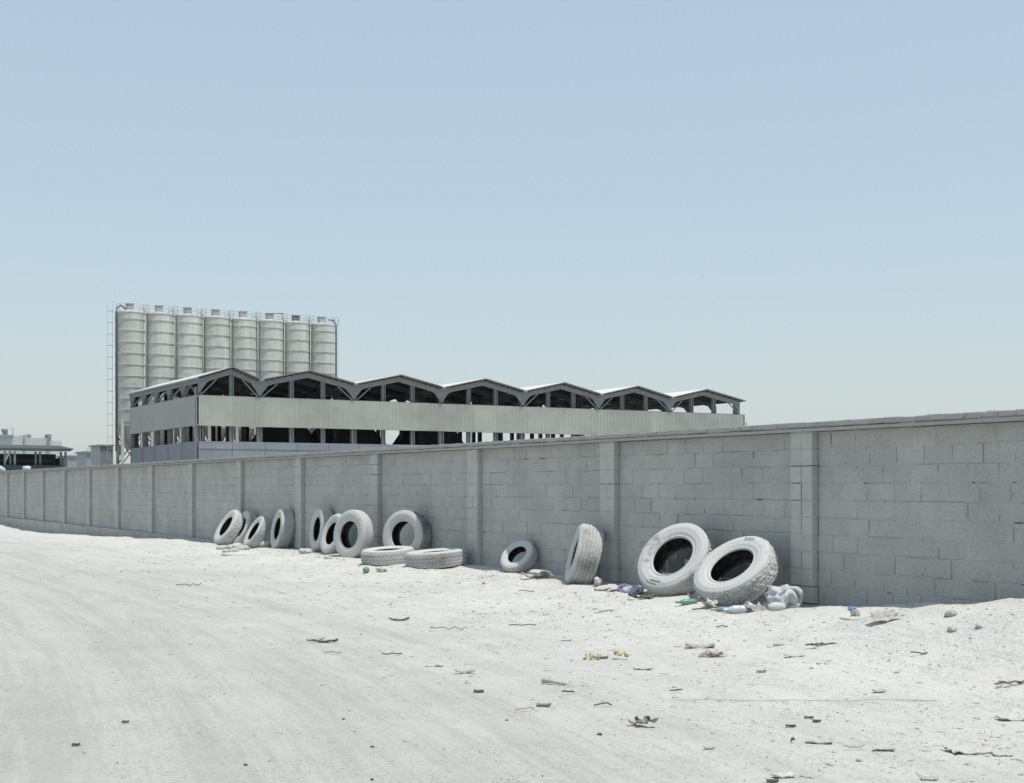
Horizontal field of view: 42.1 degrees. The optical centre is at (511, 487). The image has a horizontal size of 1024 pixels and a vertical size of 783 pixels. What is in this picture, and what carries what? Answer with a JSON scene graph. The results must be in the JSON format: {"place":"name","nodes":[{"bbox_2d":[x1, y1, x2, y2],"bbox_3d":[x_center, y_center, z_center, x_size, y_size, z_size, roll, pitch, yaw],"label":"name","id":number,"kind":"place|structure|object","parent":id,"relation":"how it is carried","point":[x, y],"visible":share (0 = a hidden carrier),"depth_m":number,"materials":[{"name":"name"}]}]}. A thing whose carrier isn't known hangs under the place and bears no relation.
{"place":"outdoors","nodes":[
{"label":"outdoors","id":0,"kind":"place"},
{"bbox_2d":[0,428,61,457],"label":"factory building","id":1,"kind":"structure","parent":0,"point":[6,438],"depth_m":242.57,"materials":[{"name":"white metal"}]},
{"bbox_2d":[0,445,72,470],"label":"open shed","id":2,"kind":"structure","parent":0,"point":[9,461],"depth_m":153.67,"materials":[{"name":"grey paint"}]},
{"bbox_2d":[56,455,76,466],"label":"building","id":3,"kind":"structure","parent":0,"point":[71,460],"depth_m":230.42,"materials":[{"name":"grey concrete"}]},
{"bbox_2d":[75,451,90,466],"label":"building","id":4,"kind":"structure","parent":0,"point":[83,458],"depth_m":190.89,"materials":[{"name":"grey concrete"}]},
{"bbox_2d":[89,444,113,465],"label":"building","id":5,"kind":"structure","parent":0,"point":[98,454],"depth_m":175.55,"materials":[{"name":"grey concrete"}]},
{"bbox_2d":[0,523,1023,782],"bbox_3d":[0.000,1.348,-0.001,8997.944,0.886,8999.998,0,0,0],"label":"ground","id":6,"kind":"structure","parent":0,"point":[210,729],"depth_m":10.28,"materials":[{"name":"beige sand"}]},
{"bbox_2d":[107,303,148,463],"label":"cement silo","id":7,"kind":"object","parent":6,"relation":"on","point":[129,348],"visible":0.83,"depth_m":166.56,"materials":[{"name":"white metal"}]},
{"bbox_2d":[144,305,177,445],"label":"cement silo","id":8,"kind":"object","parent":6,"relation":"on","point":[159,345],"visible":0.59,"depth_m":168.41,"materials":[{"name":"white metal"}]},
{"bbox_2d":[173,307,205,442],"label":"cement silo","id":9,"kind":"object","parent":6,"relation":"on","point":[188,335],"visible":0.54,"depth_m":170.28,"materials":[{"name":"white metal"}]},
{"bbox_2d":[201,309,233,441],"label":"cement silo","id":10,"kind":"object","parent":6,"relation":"on","point":[216,340],"visible":0.51,"depth_m":172.12,"materials":[{"name":"white metal"}]},
{"bbox_2d":[216,545,225,549],"bbox_3d":[-6.552,1.362,29.914,0.174,0.120,0.243,0,0,36],"label":"stone","id":11,"kind":"object","parent":6,"relation":"on","point":[220,547],"visible":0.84,"depth_m":29.85,"materials":[{"name":"stone"}]},
{"bbox_2d":[214,509,244,544],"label":"tyre","id":12,"kind":"object","parent":6,"relation":"on","point":[229,528],"visible":0.94,"depth_m":31.72,"materials":[{"name":"white rubber"}]},
{"bbox_2d":[225,544,235,548],"bbox_3d":[-6.442,1.375,30.415,0.218,0.162,0.326,0,0,22],"label":"stone","id":13,"kind":"object","parent":6,"relation":"on","point":[229,546],"visible":0.61,"depth_m":30.30,"materials":[{"name":"stone"}]},
{"bbox_2d":[228,548,238,551],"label":"stone","id":14,"kind":"object","parent":6,"relation":"on","point":[233,550],"visible":0.68,"depth_m":28.79,"materials":[{"name":"stone"}]},
{"bbox_2d":[233,543,242,547],"bbox_3d":[-6.379,1.358,30.846,0.265,0.151,0.394,0,0,11],"label":"stone","id":15,"kind":"object","parent":6,"relation":"on","point":[236,545],"visible":0.4,"depth_m":30.74,"materials":[{"name":"stone"}]},
{"bbox_2d":[221,551,261,555],"bbox_3d":[-5.630,1.403,27.739,0.837,0.142,0.619,0,0,-10],"label":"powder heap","id":16,"kind":"object","parent":6,"relation":"on","point":[240,553],"visible":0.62,"depth_m":27.55,"materials":[{"name":"white"}]},
{"bbox_2d":[237,545,249,549],"bbox_3d":[-6.103,1.388,30.179,0.301,0.168,0.412,0,0,6],"label":"stone","id":17,"kind":"object","parent":6,"relation":"on","point":[243,547],"visible":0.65,"depth_m":30.04,"materials":[{"name":"stone"}]},
{"bbox_2d":[229,311,259,441],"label":"cement silo","id":18,"kind":"object","parent":6,"relation":"on","point":[243,341],"visible":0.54,"depth_m":174.09,"materials":[{"name":"white metal"}]},
{"bbox_2d":[232,511,257,543],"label":"tyre","id":19,"kind":"object","parent":6,"relation":"on","point":[250,517],"visible":0.57,"depth_m":31.53,"materials":[{"name":"white rubber"}]},
{"bbox_2d":[243,515,270,547],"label":"tyre","id":20,"kind":"object","parent":6,"relation":"on","point":[256,533],"visible":0.88,"depth_m":30.39,"materials":[{"name":"white rubber"}]},
{"bbox_2d":[259,541,270,546],"bbox_3d":[-5.607,1.313,30.383,0.350,0.202,0.279,0,0,-21],"label":"stone","id":21,"kind":"object","parent":6,"relation":"on","point":[265,544],"visible":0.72,"depth_m":30.27,"materials":[{"name":"stone"}]},
{"bbox_2d":[256,313,287,378],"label":"cement silo","id":22,"kind":"object","parent":6,"relation":"on","point":[270,346],"visible":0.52,"depth_m":175.90,"materials":[{"name":"white metal"}]},
{"bbox_2d":[270,509,293,547],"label":"tyre","id":23,"kind":"object","parent":6,"relation":"on","point":[282,527],"visible":0.97,"depth_m":29.45,"materials":[{"name":"white rubber"}]},
{"bbox_2d":[250,427,316,442],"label":"aggregate heap","id":24,"kind":"object","parent":6,"relation":"on","point":[281,435],"visible":0.11,"depth_m":147.17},
{"bbox_2d":[283,315,313,431],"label":"cement silo","id":25,"kind":"object","parent":6,"relation":"on","point":[296,344],"visible":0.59,"depth_m":177.74,"materials":[{"name":"white metal"}]},
{"bbox_2d":[299,548,312,553],"bbox_3d":[-4.267,1.329,27.544,0.273,0.135,0.370,0,0,-3],"label":"stone","id":26,"kind":"object","parent":6,"relation":"on","point":[305,550],"visible":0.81,"depth_m":27.43,"materials":[{"name":"stone"}]},
{"bbox_2d":[306,636,324,640],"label":"scrap","id":27,"kind":"object","parent":6,"relation":"on","point":[319,638],"visible":0.73,"depth_m":12.98,"materials":[{"name":"cardboard"}]},
{"bbox_2d":[310,507,332,550],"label":"tyre","id":28,"kind":"object","parent":6,"relation":"on","point":[321,516],"visible":0.65,"depth_m":27.77,"materials":[{"name":"white rubber"}]},
{"bbox_2d":[308,317,338,433],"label":"cement silo","id":29,"kind":"object","parent":6,"relation":"on","point":[322,345],"visible":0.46,"depth_m":179.69,"materials":[{"name":"white metal"}]},
{"bbox_2d":[311,638,337,642],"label":"scrap","id":30,"kind":"object","parent":6,"relation":"on","point":[326,641],"visible":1,"depth_m":12.80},
{"bbox_2d":[320,513,351,554],"bbox_3d":[-3.542,0.960,26.757,0.268,0.871,0.863,23,-41,-32],"label":"tyre","id":31,"kind":"object","parent":6,"relation":"on","point":[327,546],"visible":0.52,"depth_m":26.85,"materials":[{"name":"white rubber"}]},
{"bbox_2d":[312,429,380,443],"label":"aggregate heap","id":32,"kind":"object","parent":6,"relation":"on","point":[368,437],"visible":0.07,"depth_m":151.37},
{"bbox_2d":[333,509,372,557],"bbox_3d":[-3.037,0.908,25.442,0.962,0.968,0.265,-10,-13,43],"label":"tyre","id":33,"kind":"object","parent":6,"relation":"on","point":[348,519],"visible":0.92,"depth_m":25.29,"materials":[{"name":"white rubber"}]},
{"bbox_2d":[363,567,368,572],"bbox_3d":[-2.366,1.338,21.568,0.108,0.112,0.111,0,0,6],"label":"green ball","id":34,"kind":"object","parent":6,"relation":"on","point":[365,569],"visible":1,"depth_m":21.53,"materials":[{"name":"plastic"}]},
{"bbox_2d":[376,567,386,571],"bbox_3d":[-2.103,1.340,21.546,0.217,0.118,0.125,0,0,40],"label":"white bag","id":35,"kind":"object","parent":6,"relation":"on","point":[381,569],"visible":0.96,"depth_m":21.51,"materials":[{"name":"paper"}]},
{"bbox_2d":[361,546,414,565],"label":"tyre","id":36,"kind":"object","parent":6,"relation":"on","point":[383,555],"visible":0.86,"depth_m":23.01,"materials":[{"name":"grey rubber"}]},
{"bbox_2d":[389,617,408,620],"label":"scrap","id":37,"kind":"object","parent":6,"relation":"on","point":[407,618],"visible":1,"depth_m":14.87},
{"bbox_2d":[383,510,431,550],"bbox_3d":[-1.900,0.874,24.022,0.945,0.941,0.314,45,17,29],"label":"tyre","id":38,"kind":"object","parent":6,"relation":"on","point":[396,522],"visible":0.69,"depth_m":23.90,"materials":[{"name":"white rubber"}]},
{"bbox_2d":[392,431,462,444],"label":"aggregate heap","id":39,"kind":"object","parent":6,"relation":"on","point":[430,437],"visible":0.07,"depth_m":155.51,"materials":[{"name":"black gravel"}]},
{"bbox_2d":[425,663,442,666],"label":"scrap","id":40,"kind":"object","parent":6,"relation":"on","point":[431,665],"visible":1,"depth_m":11.10,"materials":[{"name":"paper"}]},
{"bbox_2d":[405,548,466,568],"bbox_3d":[-1.281,1.186,22.291,1.033,0.268,1.020,-3,2,21],"label":"tyre","id":41,"kind":"object","parent":6,"relation":"on","point":[434,558],"visible":0.98,"depth_m":21.89,"materials":[{"name":"grey rubber"}]},
{"bbox_2d":[128,366,745,462],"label":"storage hall","id":42,"kind":"structure","parent":6,"relation":"on","point":[470,408],"depth_m":147.52,"materials":[{"name":"grey paint"}]},
{"bbox_2d":[430,626,466,629],"bbox_3d":[-0.666,1.467,13.875,0.390,0.038,0.105,0,0,0],"label":"twig","id":43,"kind":"object","parent":6,"relation":"on","point":[448,628],"visible":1,"depth_m":13.87,"materials":[{"name":"wood"}]},
{"bbox_2d":[454,669,475,673],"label":"scrap","id":44,"kind":"object","parent":6,"relation":"on","point":[466,671],"visible":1,"depth_m":10.67,"materials":[{"name":"cardboard"}]},
{"bbox_2d":[0,409,1023,606],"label":"boundary wall","id":45,"kind":"structure","parent":6,"relation":"on","point":[889,510],"depth_m":17.86,"materials":[{"name":"concrete"}]},
{"bbox_2d":[2,542,1023,782],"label":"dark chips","id":46,"kind":"object","parent":6,"relation":"on","point":[829,764],"visible":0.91,"depth_m":11.46,"materials":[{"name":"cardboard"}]},
{"bbox_2d":[4,544,1023,782],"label":"chips","id":47,"kind":"object","parent":6,"relation":"on","point":[969,764],"visible":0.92,"depth_m":10.04,"materials":[{"name":"stone"}]},
{"bbox_2d":[500,540,537,572],"bbox_3d":[0.108,1.089,20.759,0.602,0.182,0.602,-27,37,13],"label":"tyre","id":48,"kind":"object","parent":6,"relation":"on","point":[512,551],"visible":0.98,"depth_m":20.65,"materials":[{"name":"grey rubber"}]},
{"bbox_2d":[521,569,553,578],"bbox_3d":[0.330,1.283,19.634,0.470,0.131,0.359,0,0,-29],"label":"tyre shred","id":49,"kind":"object","parent":6,"relation":"on","point":[536,572],"visible":0.98,"depth_m":19.60,"materials":[{"name":"rubber"}]},
{"bbox_2d":[536,702,550,705],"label":"scrap","id":50,"kind":"object","parent":6,"relation":"on","point":[541,704],"visible":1,"depth_m":9.06,"materials":[{"name":"white paper"}]},
{"bbox_2d":[541,678,565,684],"bbox_3d":[0.318,1.471,10.082,0.203,0.043,0.039,0,0,31],"label":"stick","id":51,"kind":"object","parent":6,"relation":"on","point":[545,680],"visible":1,"depth_m":10.08,"materials":[{"name":"wood"}]},
{"bbox_2d":[565,524,603,583],"bbox_3d":[1.034,0.970,18.970,0.358,0.892,0.882,15,14,-4],"label":"tyre","id":52,"kind":"object","parent":6,"relation":"on","point":[584,556],"visible":0.94,"depth_m":18.61,"materials":[{"name":"grey rubber"}]},
{"bbox_2d":[594,577,603,586],"bbox_3d":[1.214,1.342,18.574,0.126,0.195,0.205,0,0,9],"label":"cement bag","id":53,"kind":"object","parent":6,"relation":"on","point":[598,581],"visible":0.73,"depth_m":18.53,"materials":[{"name":"paper"}]},
{"bbox_2d":[583,651,628,658],"bbox_3d":[0.813,1.452,11.540,0.410,0.084,0.141,0,0,0],"label":"yellow scrap","id":54,"kind":"object","parent":6,"relation":"on","point":[617,653],"visible":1,"depth_m":11.53,"materials":[{"name":"plastic"}]},
{"bbox_2d":[594,584,618,591],"bbox_3d":[1.323,1.369,17.991,0.384,0.116,0.685,0,0,29],"label":"cement bag","id":55,"kind":"object","parent":6,"relation":"on","point":[611,587],"visible":0.62,"depth_m":17.81,"materials":[{"name":"paper"}]},
{"bbox_2d":[616,583,628,591],"bbox_3d":[1.482,1.349,17.699,0.214,0.149,0.143,0,0,-1],"label":"violet bag","id":56,"kind":"object","parent":6,"relation":"on","point":[621,586],"visible":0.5,"depth_m":17.66,"materials":[{"name":"purple plastic"}]},
{"bbox_2d":[621,586,630,592],"bbox_3d":[1.527,1.345,17.477,0.204,0.118,0.128,0,0,-1],"label":"white bag","id":57,"kind":"object","parent":6,"relation":"on","point":[626,589],"visible":0.62,"depth_m":17.44,"materials":[{"name":"white plastic"}]},
{"bbox_2d":[628,585,643,594],"bbox_3d":[1.613,1.346,17.299,0.211,0.139,0.313,0,0,10],"label":"blue bag","id":58,"kind":"object","parent":6,"relation":"on","point":[638,589],"visible":0.88,"depth_m":17.23,"materials":[{"name":"blue plastic"}]},
{"bbox_2d":[633,666,652,669],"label":"scrap","id":59,"kind":"object","parent":6,"relation":"on","point":[643,668],"visible":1,"depth_m":10.86,"materials":[{"name":"paper"}]},
{"bbox_2d":[628,714,658,724],"bbox_3d":[0.819,1.454,8.320,0.194,0.074,0.097,0,0,28],"label":"dark rag","id":60,"kind":"object","parent":6,"relation":"on","point":[646,719],"visible":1,"depth_m":8.30,"materials":[{"name":"fabric"}]},
{"bbox_2d":[628,592,658,598],"bbox_3d":[1.610,1.331,16.317,0.340,0.082,0.189,0,0,-17],"label":"rag","id":61,"kind":"object","parent":6,"relation":"on","point":[652,595],"visible":1,"depth_m":16.29,"materials":[{"name":"grey fabric"}]},
{"bbox_2d":[637,523,715,595],"bbox_3d":[2.094,0.933,16.868,1.057,1.056,0.313,0,-36,44],"label":"tyre","id":62,"kind":"object","parent":6,"relation":"on","point":[661,547],"visible":0.81,"depth_m":16.78,"materials":[{"name":"rubber"}]},
{"bbox_2d":[675,599,696,604],"bbox_3d":[2.022,1.328,15.440,0.259,0.071,0.072,0,0,-15],"label":"plastic bottle","id":63,"kind":"object","parent":6,"relation":"on","point":[687,601],"visible":1,"depth_m":15.42,"materials":[{"name":"green plastic"}]},
{"bbox_2d":[687,592,698,598],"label":"paper scrap","id":64,"kind":"object","parent":6,"relation":"on","point":[694,596],"visible":0.83,"depth_m":15.88,"materials":[{"name":"grey paper"}]},
{"bbox_2d":[685,642,714,647],"bbox_3d":[1.739,1.462,12.299,0.270,0.046,0.080,0,7,-6],"label":"scrap","id":65,"kind":"object","parent":6,"relation":"on","point":[699,645],"visible":1,"depth_m":12.30,"materials":[{"name":"cardboard"}]},
{"bbox_2d":[703,745,714,748],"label":"scrap","id":66,"kind":"object","parent":6,"relation":"on","point":[709,747],"visible":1,"depth_m":7.56,"materials":[{"name":"paper"}]},
{"bbox_2d":[701,597,717,606],"bbox_3d":[2.261,1.319,15.256,0.140,0.103,0.200,0,0,33],"label":"paper scrap","id":67,"kind":"object","parent":6,"relation":"on","point":[709,602],"visible":1,"depth_m":15.24,"materials":[{"name":"beige paper"}]},
{"bbox_2d":[698,649,728,657],"bbox_3d":[1.764,1.459,11.651,0.268,0.094,0.146,0,0,-25],"label":"pink rag","id":68,"kind":"object","parent":6,"relation":"on","point":[713,653],"visible":1,"depth_m":11.62,"materials":[{"name":"fabric"}]},
{"bbox_2d":[711,607,728,612],"bbox_3d":[2.381,1.378,14.990,0.280,0.067,0.068,0,0,20],"label":"plastic bottle","id":69,"kind":"object","parent":6,"relation":"on","point":[719,609],"visible":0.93,"depth_m":14.98,"materials":[{"name":"plastic"}]},
{"bbox_2d":[723,605,748,613],"bbox_3d":[2.499,1.367,14.863,0.290,0.102,0.102,0,0,-12],"label":"plastic bottle","id":70,"kind":"object","parent":6,"relation":"on","point":[736,609],"visible":1,"depth_m":14.83,"materials":[{"name":"plastic"}]},
{"bbox_2d":[693,536,779,606],"bbox_3d":[2.649,1.004,15.729,1.055,0.306,1.045,-34,24,1],"label":"tyre","id":71,"kind":"object","parent":6,"relation":"on","point":[752,582],"visible":0.95,"depth_m":15.53,"materials":[{"name":"rubber"}]},
{"bbox_2d":[745,601,755,606],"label":"paper scrap","id":72,"kind":"object","parent":6,"relation":"on","point":[748,603],"visible":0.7,"depth_m":15.11,"materials":[{"name":"white paper"}]},
{"bbox_2d":[744,602,766,611],"bbox_3d":[2.723,1.349,14.890,0.240,0.088,0.156,0,14,-34],"label":"paper scrap","id":73,"kind":"object","parent":6,"relation":"on","point":[758,607],"visible":0.87,"depth_m":14.92,"materials":[{"name":"paper"}]},
{"bbox_2d":[762,601,768,607],"bbox_3d":[2.961,1.350,15.301,0.165,0.129,0.334,0,0,-11],"label":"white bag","id":74,"kind":"object","parent":6,"relation":"on","point":[765,603],"visible":0.38,"depth_m":15.27,"materials":[{"name":"white plastic"}]},
{"bbox_2d":[766,778,778,782],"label":"scrap","id":75,"kind":"object","parent":6,"relation":"on","point":[772,780],"visible":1,"depth_m":6.74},
{"bbox_2d":[767,602,785,610],"bbox_3d":[2.976,1.346,14.962,0.219,0.115,0.115,0,0,-11],"label":"plastic can","id":76,"kind":"object","parent":6,"relation":"on","point":[775,606],"visible":0.89,"depth_m":14.92,"materials":[{"name":"white plastic"}]},
{"bbox_2d":[771,772,795,777],"bbox_3d":[1.402,1.484,6.869,0.113,0.021,0.072,0,0,-11],"label":"scrap","id":77,"kind":"object","parent":6,"relation":"on","point":[785,775],"visible":1,"depth_m":6.86,"materials":[{"name":"paper"}]},
{"bbox_2d":[764,584,803,608],"bbox_3d":[3.082,1.304,15.198,0.331,0.409,0.472,0,0,-30],"label":"white sack","id":78,"kind":"object","parent":6,"relation":"on","point":[786,595],"visible":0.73,"depth_m":15.07,"materials":[{"name":"white plastic"}]},
{"bbox_2d":[783,652,804,656],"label":"scrap","id":79,"kind":"object","parent":6,"relation":"on","point":[794,655],"visible":1,"depth_m":11.46,"materials":[{"name":"paper"}]},
{"bbox_2d":[680,699,936,700],"bbox_3d":[2.067,1.478,9.238,1.800,0.012,0.024,0,0,0],"label":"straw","id":80,"kind":"object","parent":6,"relation":"on","point":[814,700],"visible":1,"depth_m":9.24,"materials":[{"name":"plant"}]},
{"bbox_2d":[806,737,832,743],"bbox_3d":[1.802,1.485,7.798,0.150,0.027,0.080,0,2,11],"label":"scrap","id":81,"kind":"object","parent":6,"relation":"on","point":[822,741],"visible":1,"depth_m":7.78,"materials":[{"name":"paper"}]},
{"bbox_2d":[805,642,836,645],"bbox_3d":[2.798,1.391,11.792,0.402,0.027,0.101,0,0,0],"label":"twig bundle","id":82,"kind":"object","parent":6,"relation":"on","point":[815,644],"visible":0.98,"depth_m":11.80,"materials":[{"name":"wood"}]},
{"bbox_2d":[839,617,859,619],"bbox_3d":[3.363,1.289,13.031,0.300,0.038,0.058,0,0,6],"label":"board","id":83,"kind":"object","parent":6,"relation":"on","point":[848,618],"visible":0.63,"depth_m":13.02,"materials":[{"name":"wood"}]},
{"bbox_2d":[844,743,864,747],"bbox_3d":[1.944,1.464,7.546,0.125,0.023,0.025,0,0,-3],"label":"stick","id":84,"kind":"object","parent":6,"relation":"on","point":[854,746],"visible":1,"depth_m":7.54,"materials":[{"name":"wood"}]},
{"bbox_2d":[850,609,859,615],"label":"grey scrap","id":85,"kind":"object","parent":6,"relation":"on","point":[854,612],"visible":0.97,"depth_m":13.39,"materials":[{"name":"cardboard"}]},
{"bbox_2d":[872,688,886,692],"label":"scrap","id":86,"kind":"object","parent":6,"relation":"on","point":[880,690],"visible":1,"depth_m":9.70,"materials":[{"name":"paper"}]},
{"bbox_2d":[872,746,895,750],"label":"scrap","id":87,"kind":"object","parent":6,"relation":"on","point":[884,748],"visible":1,"depth_m":7.49,"materials":[{"name":"paper"}]},
{"bbox_2d":[869,609,899,621],"bbox_3d":[3.408,1.175,12.155,0.260,0.056,0.154,0,29,-6],"label":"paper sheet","id":88,"kind":"object","parent":6,"relation":"on","point":[889,615],"visible":1,"depth_m":12.16,"materials":[{"name":"paper"}]},
{"bbox_2d":[919,776,938,780],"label":"scrap","id":89,"kind":"object","parent":6,"relation":"on","point":[931,778],"visible":1,"depth_m":6.78,"materials":[{"name":"cardboard"}]},
{"bbox_2d":[944,610,957,616],"bbox_3d":[3.910,1.123,11.850,0.142,0.072,0.095,0,0,-39],"label":"stone","id":90,"kind":"object","parent":6,"relation":"on","point":[949,613],"visible":1,"depth_m":11.81,"materials":[{"name":"stone"}]},
{"bbox_2d":[947,626,956,631],"bbox_3d":[3.782,1.219,11.421,0.080,0.066,0.105,0,0,6],"label":"stone","id":91,"kind":"object","parent":6,"relation":"on","point":[952,628],"visible":1,"depth_m":11.39,"materials":[{"name":"stone"}]},
{"bbox_2d":[943,743,996,754],"bbox_3d":[2.586,1.477,7.494,0.270,0.041,0.175,0,2,-9],"label":"scrap","id":92,"kind":"object","parent":6,"relation":"on","point":[982,749],"visible":1,"depth_m":7.49,"materials":[{"name":"paper"}]},
{"bbox_2d":[975,623,982,628],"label":"stone","id":93,"kind":"object","parent":6,"relation":"on","point":[978,625],"visible":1,"depth_m":11.28,"materials":[{"name":"stone"}]},
{"bbox_2d":[991,750,1012,756],"bbox_3d":[2.729,1.480,7.405,0.105,0.019,0.063,0,9,0],"label":"scrap","id":94,"kind":"object","parent":6,"relation":"on","point":[1002,753],"visible":1,"depth_m":7.40,"materials":[{"name":"paper"}]},
{"bbox_2d":[994,680,1023,684],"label":"twig bundle","id":95,"kind":"object","parent":6,"relation":"on","point":[1004,682],"visible":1,"depth_m":9.66,"materials":[{"name":"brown wood"}]},
{"bbox_2d":[995,713,1023,720],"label":"scrap","id":96,"kind":"object","parent":6,"relation":"on","point":[1016,717],"visible":1,"depth_m":8.49,"materials":[{"name":"paper"}]},
{"bbox_2d":[0,0,1023,463],"label":"sky","id":97,"kind":"structure","parent":0,"point":[804,211],"materials":[{"name":"blue"}]},
{"bbox_2d":[1,544,1023,782],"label":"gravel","id":98,"kind":"structure","parent":0,"point":[820,770],"depth_m":11.55,"materials":[{"name":"grey gravel"}]}
]}

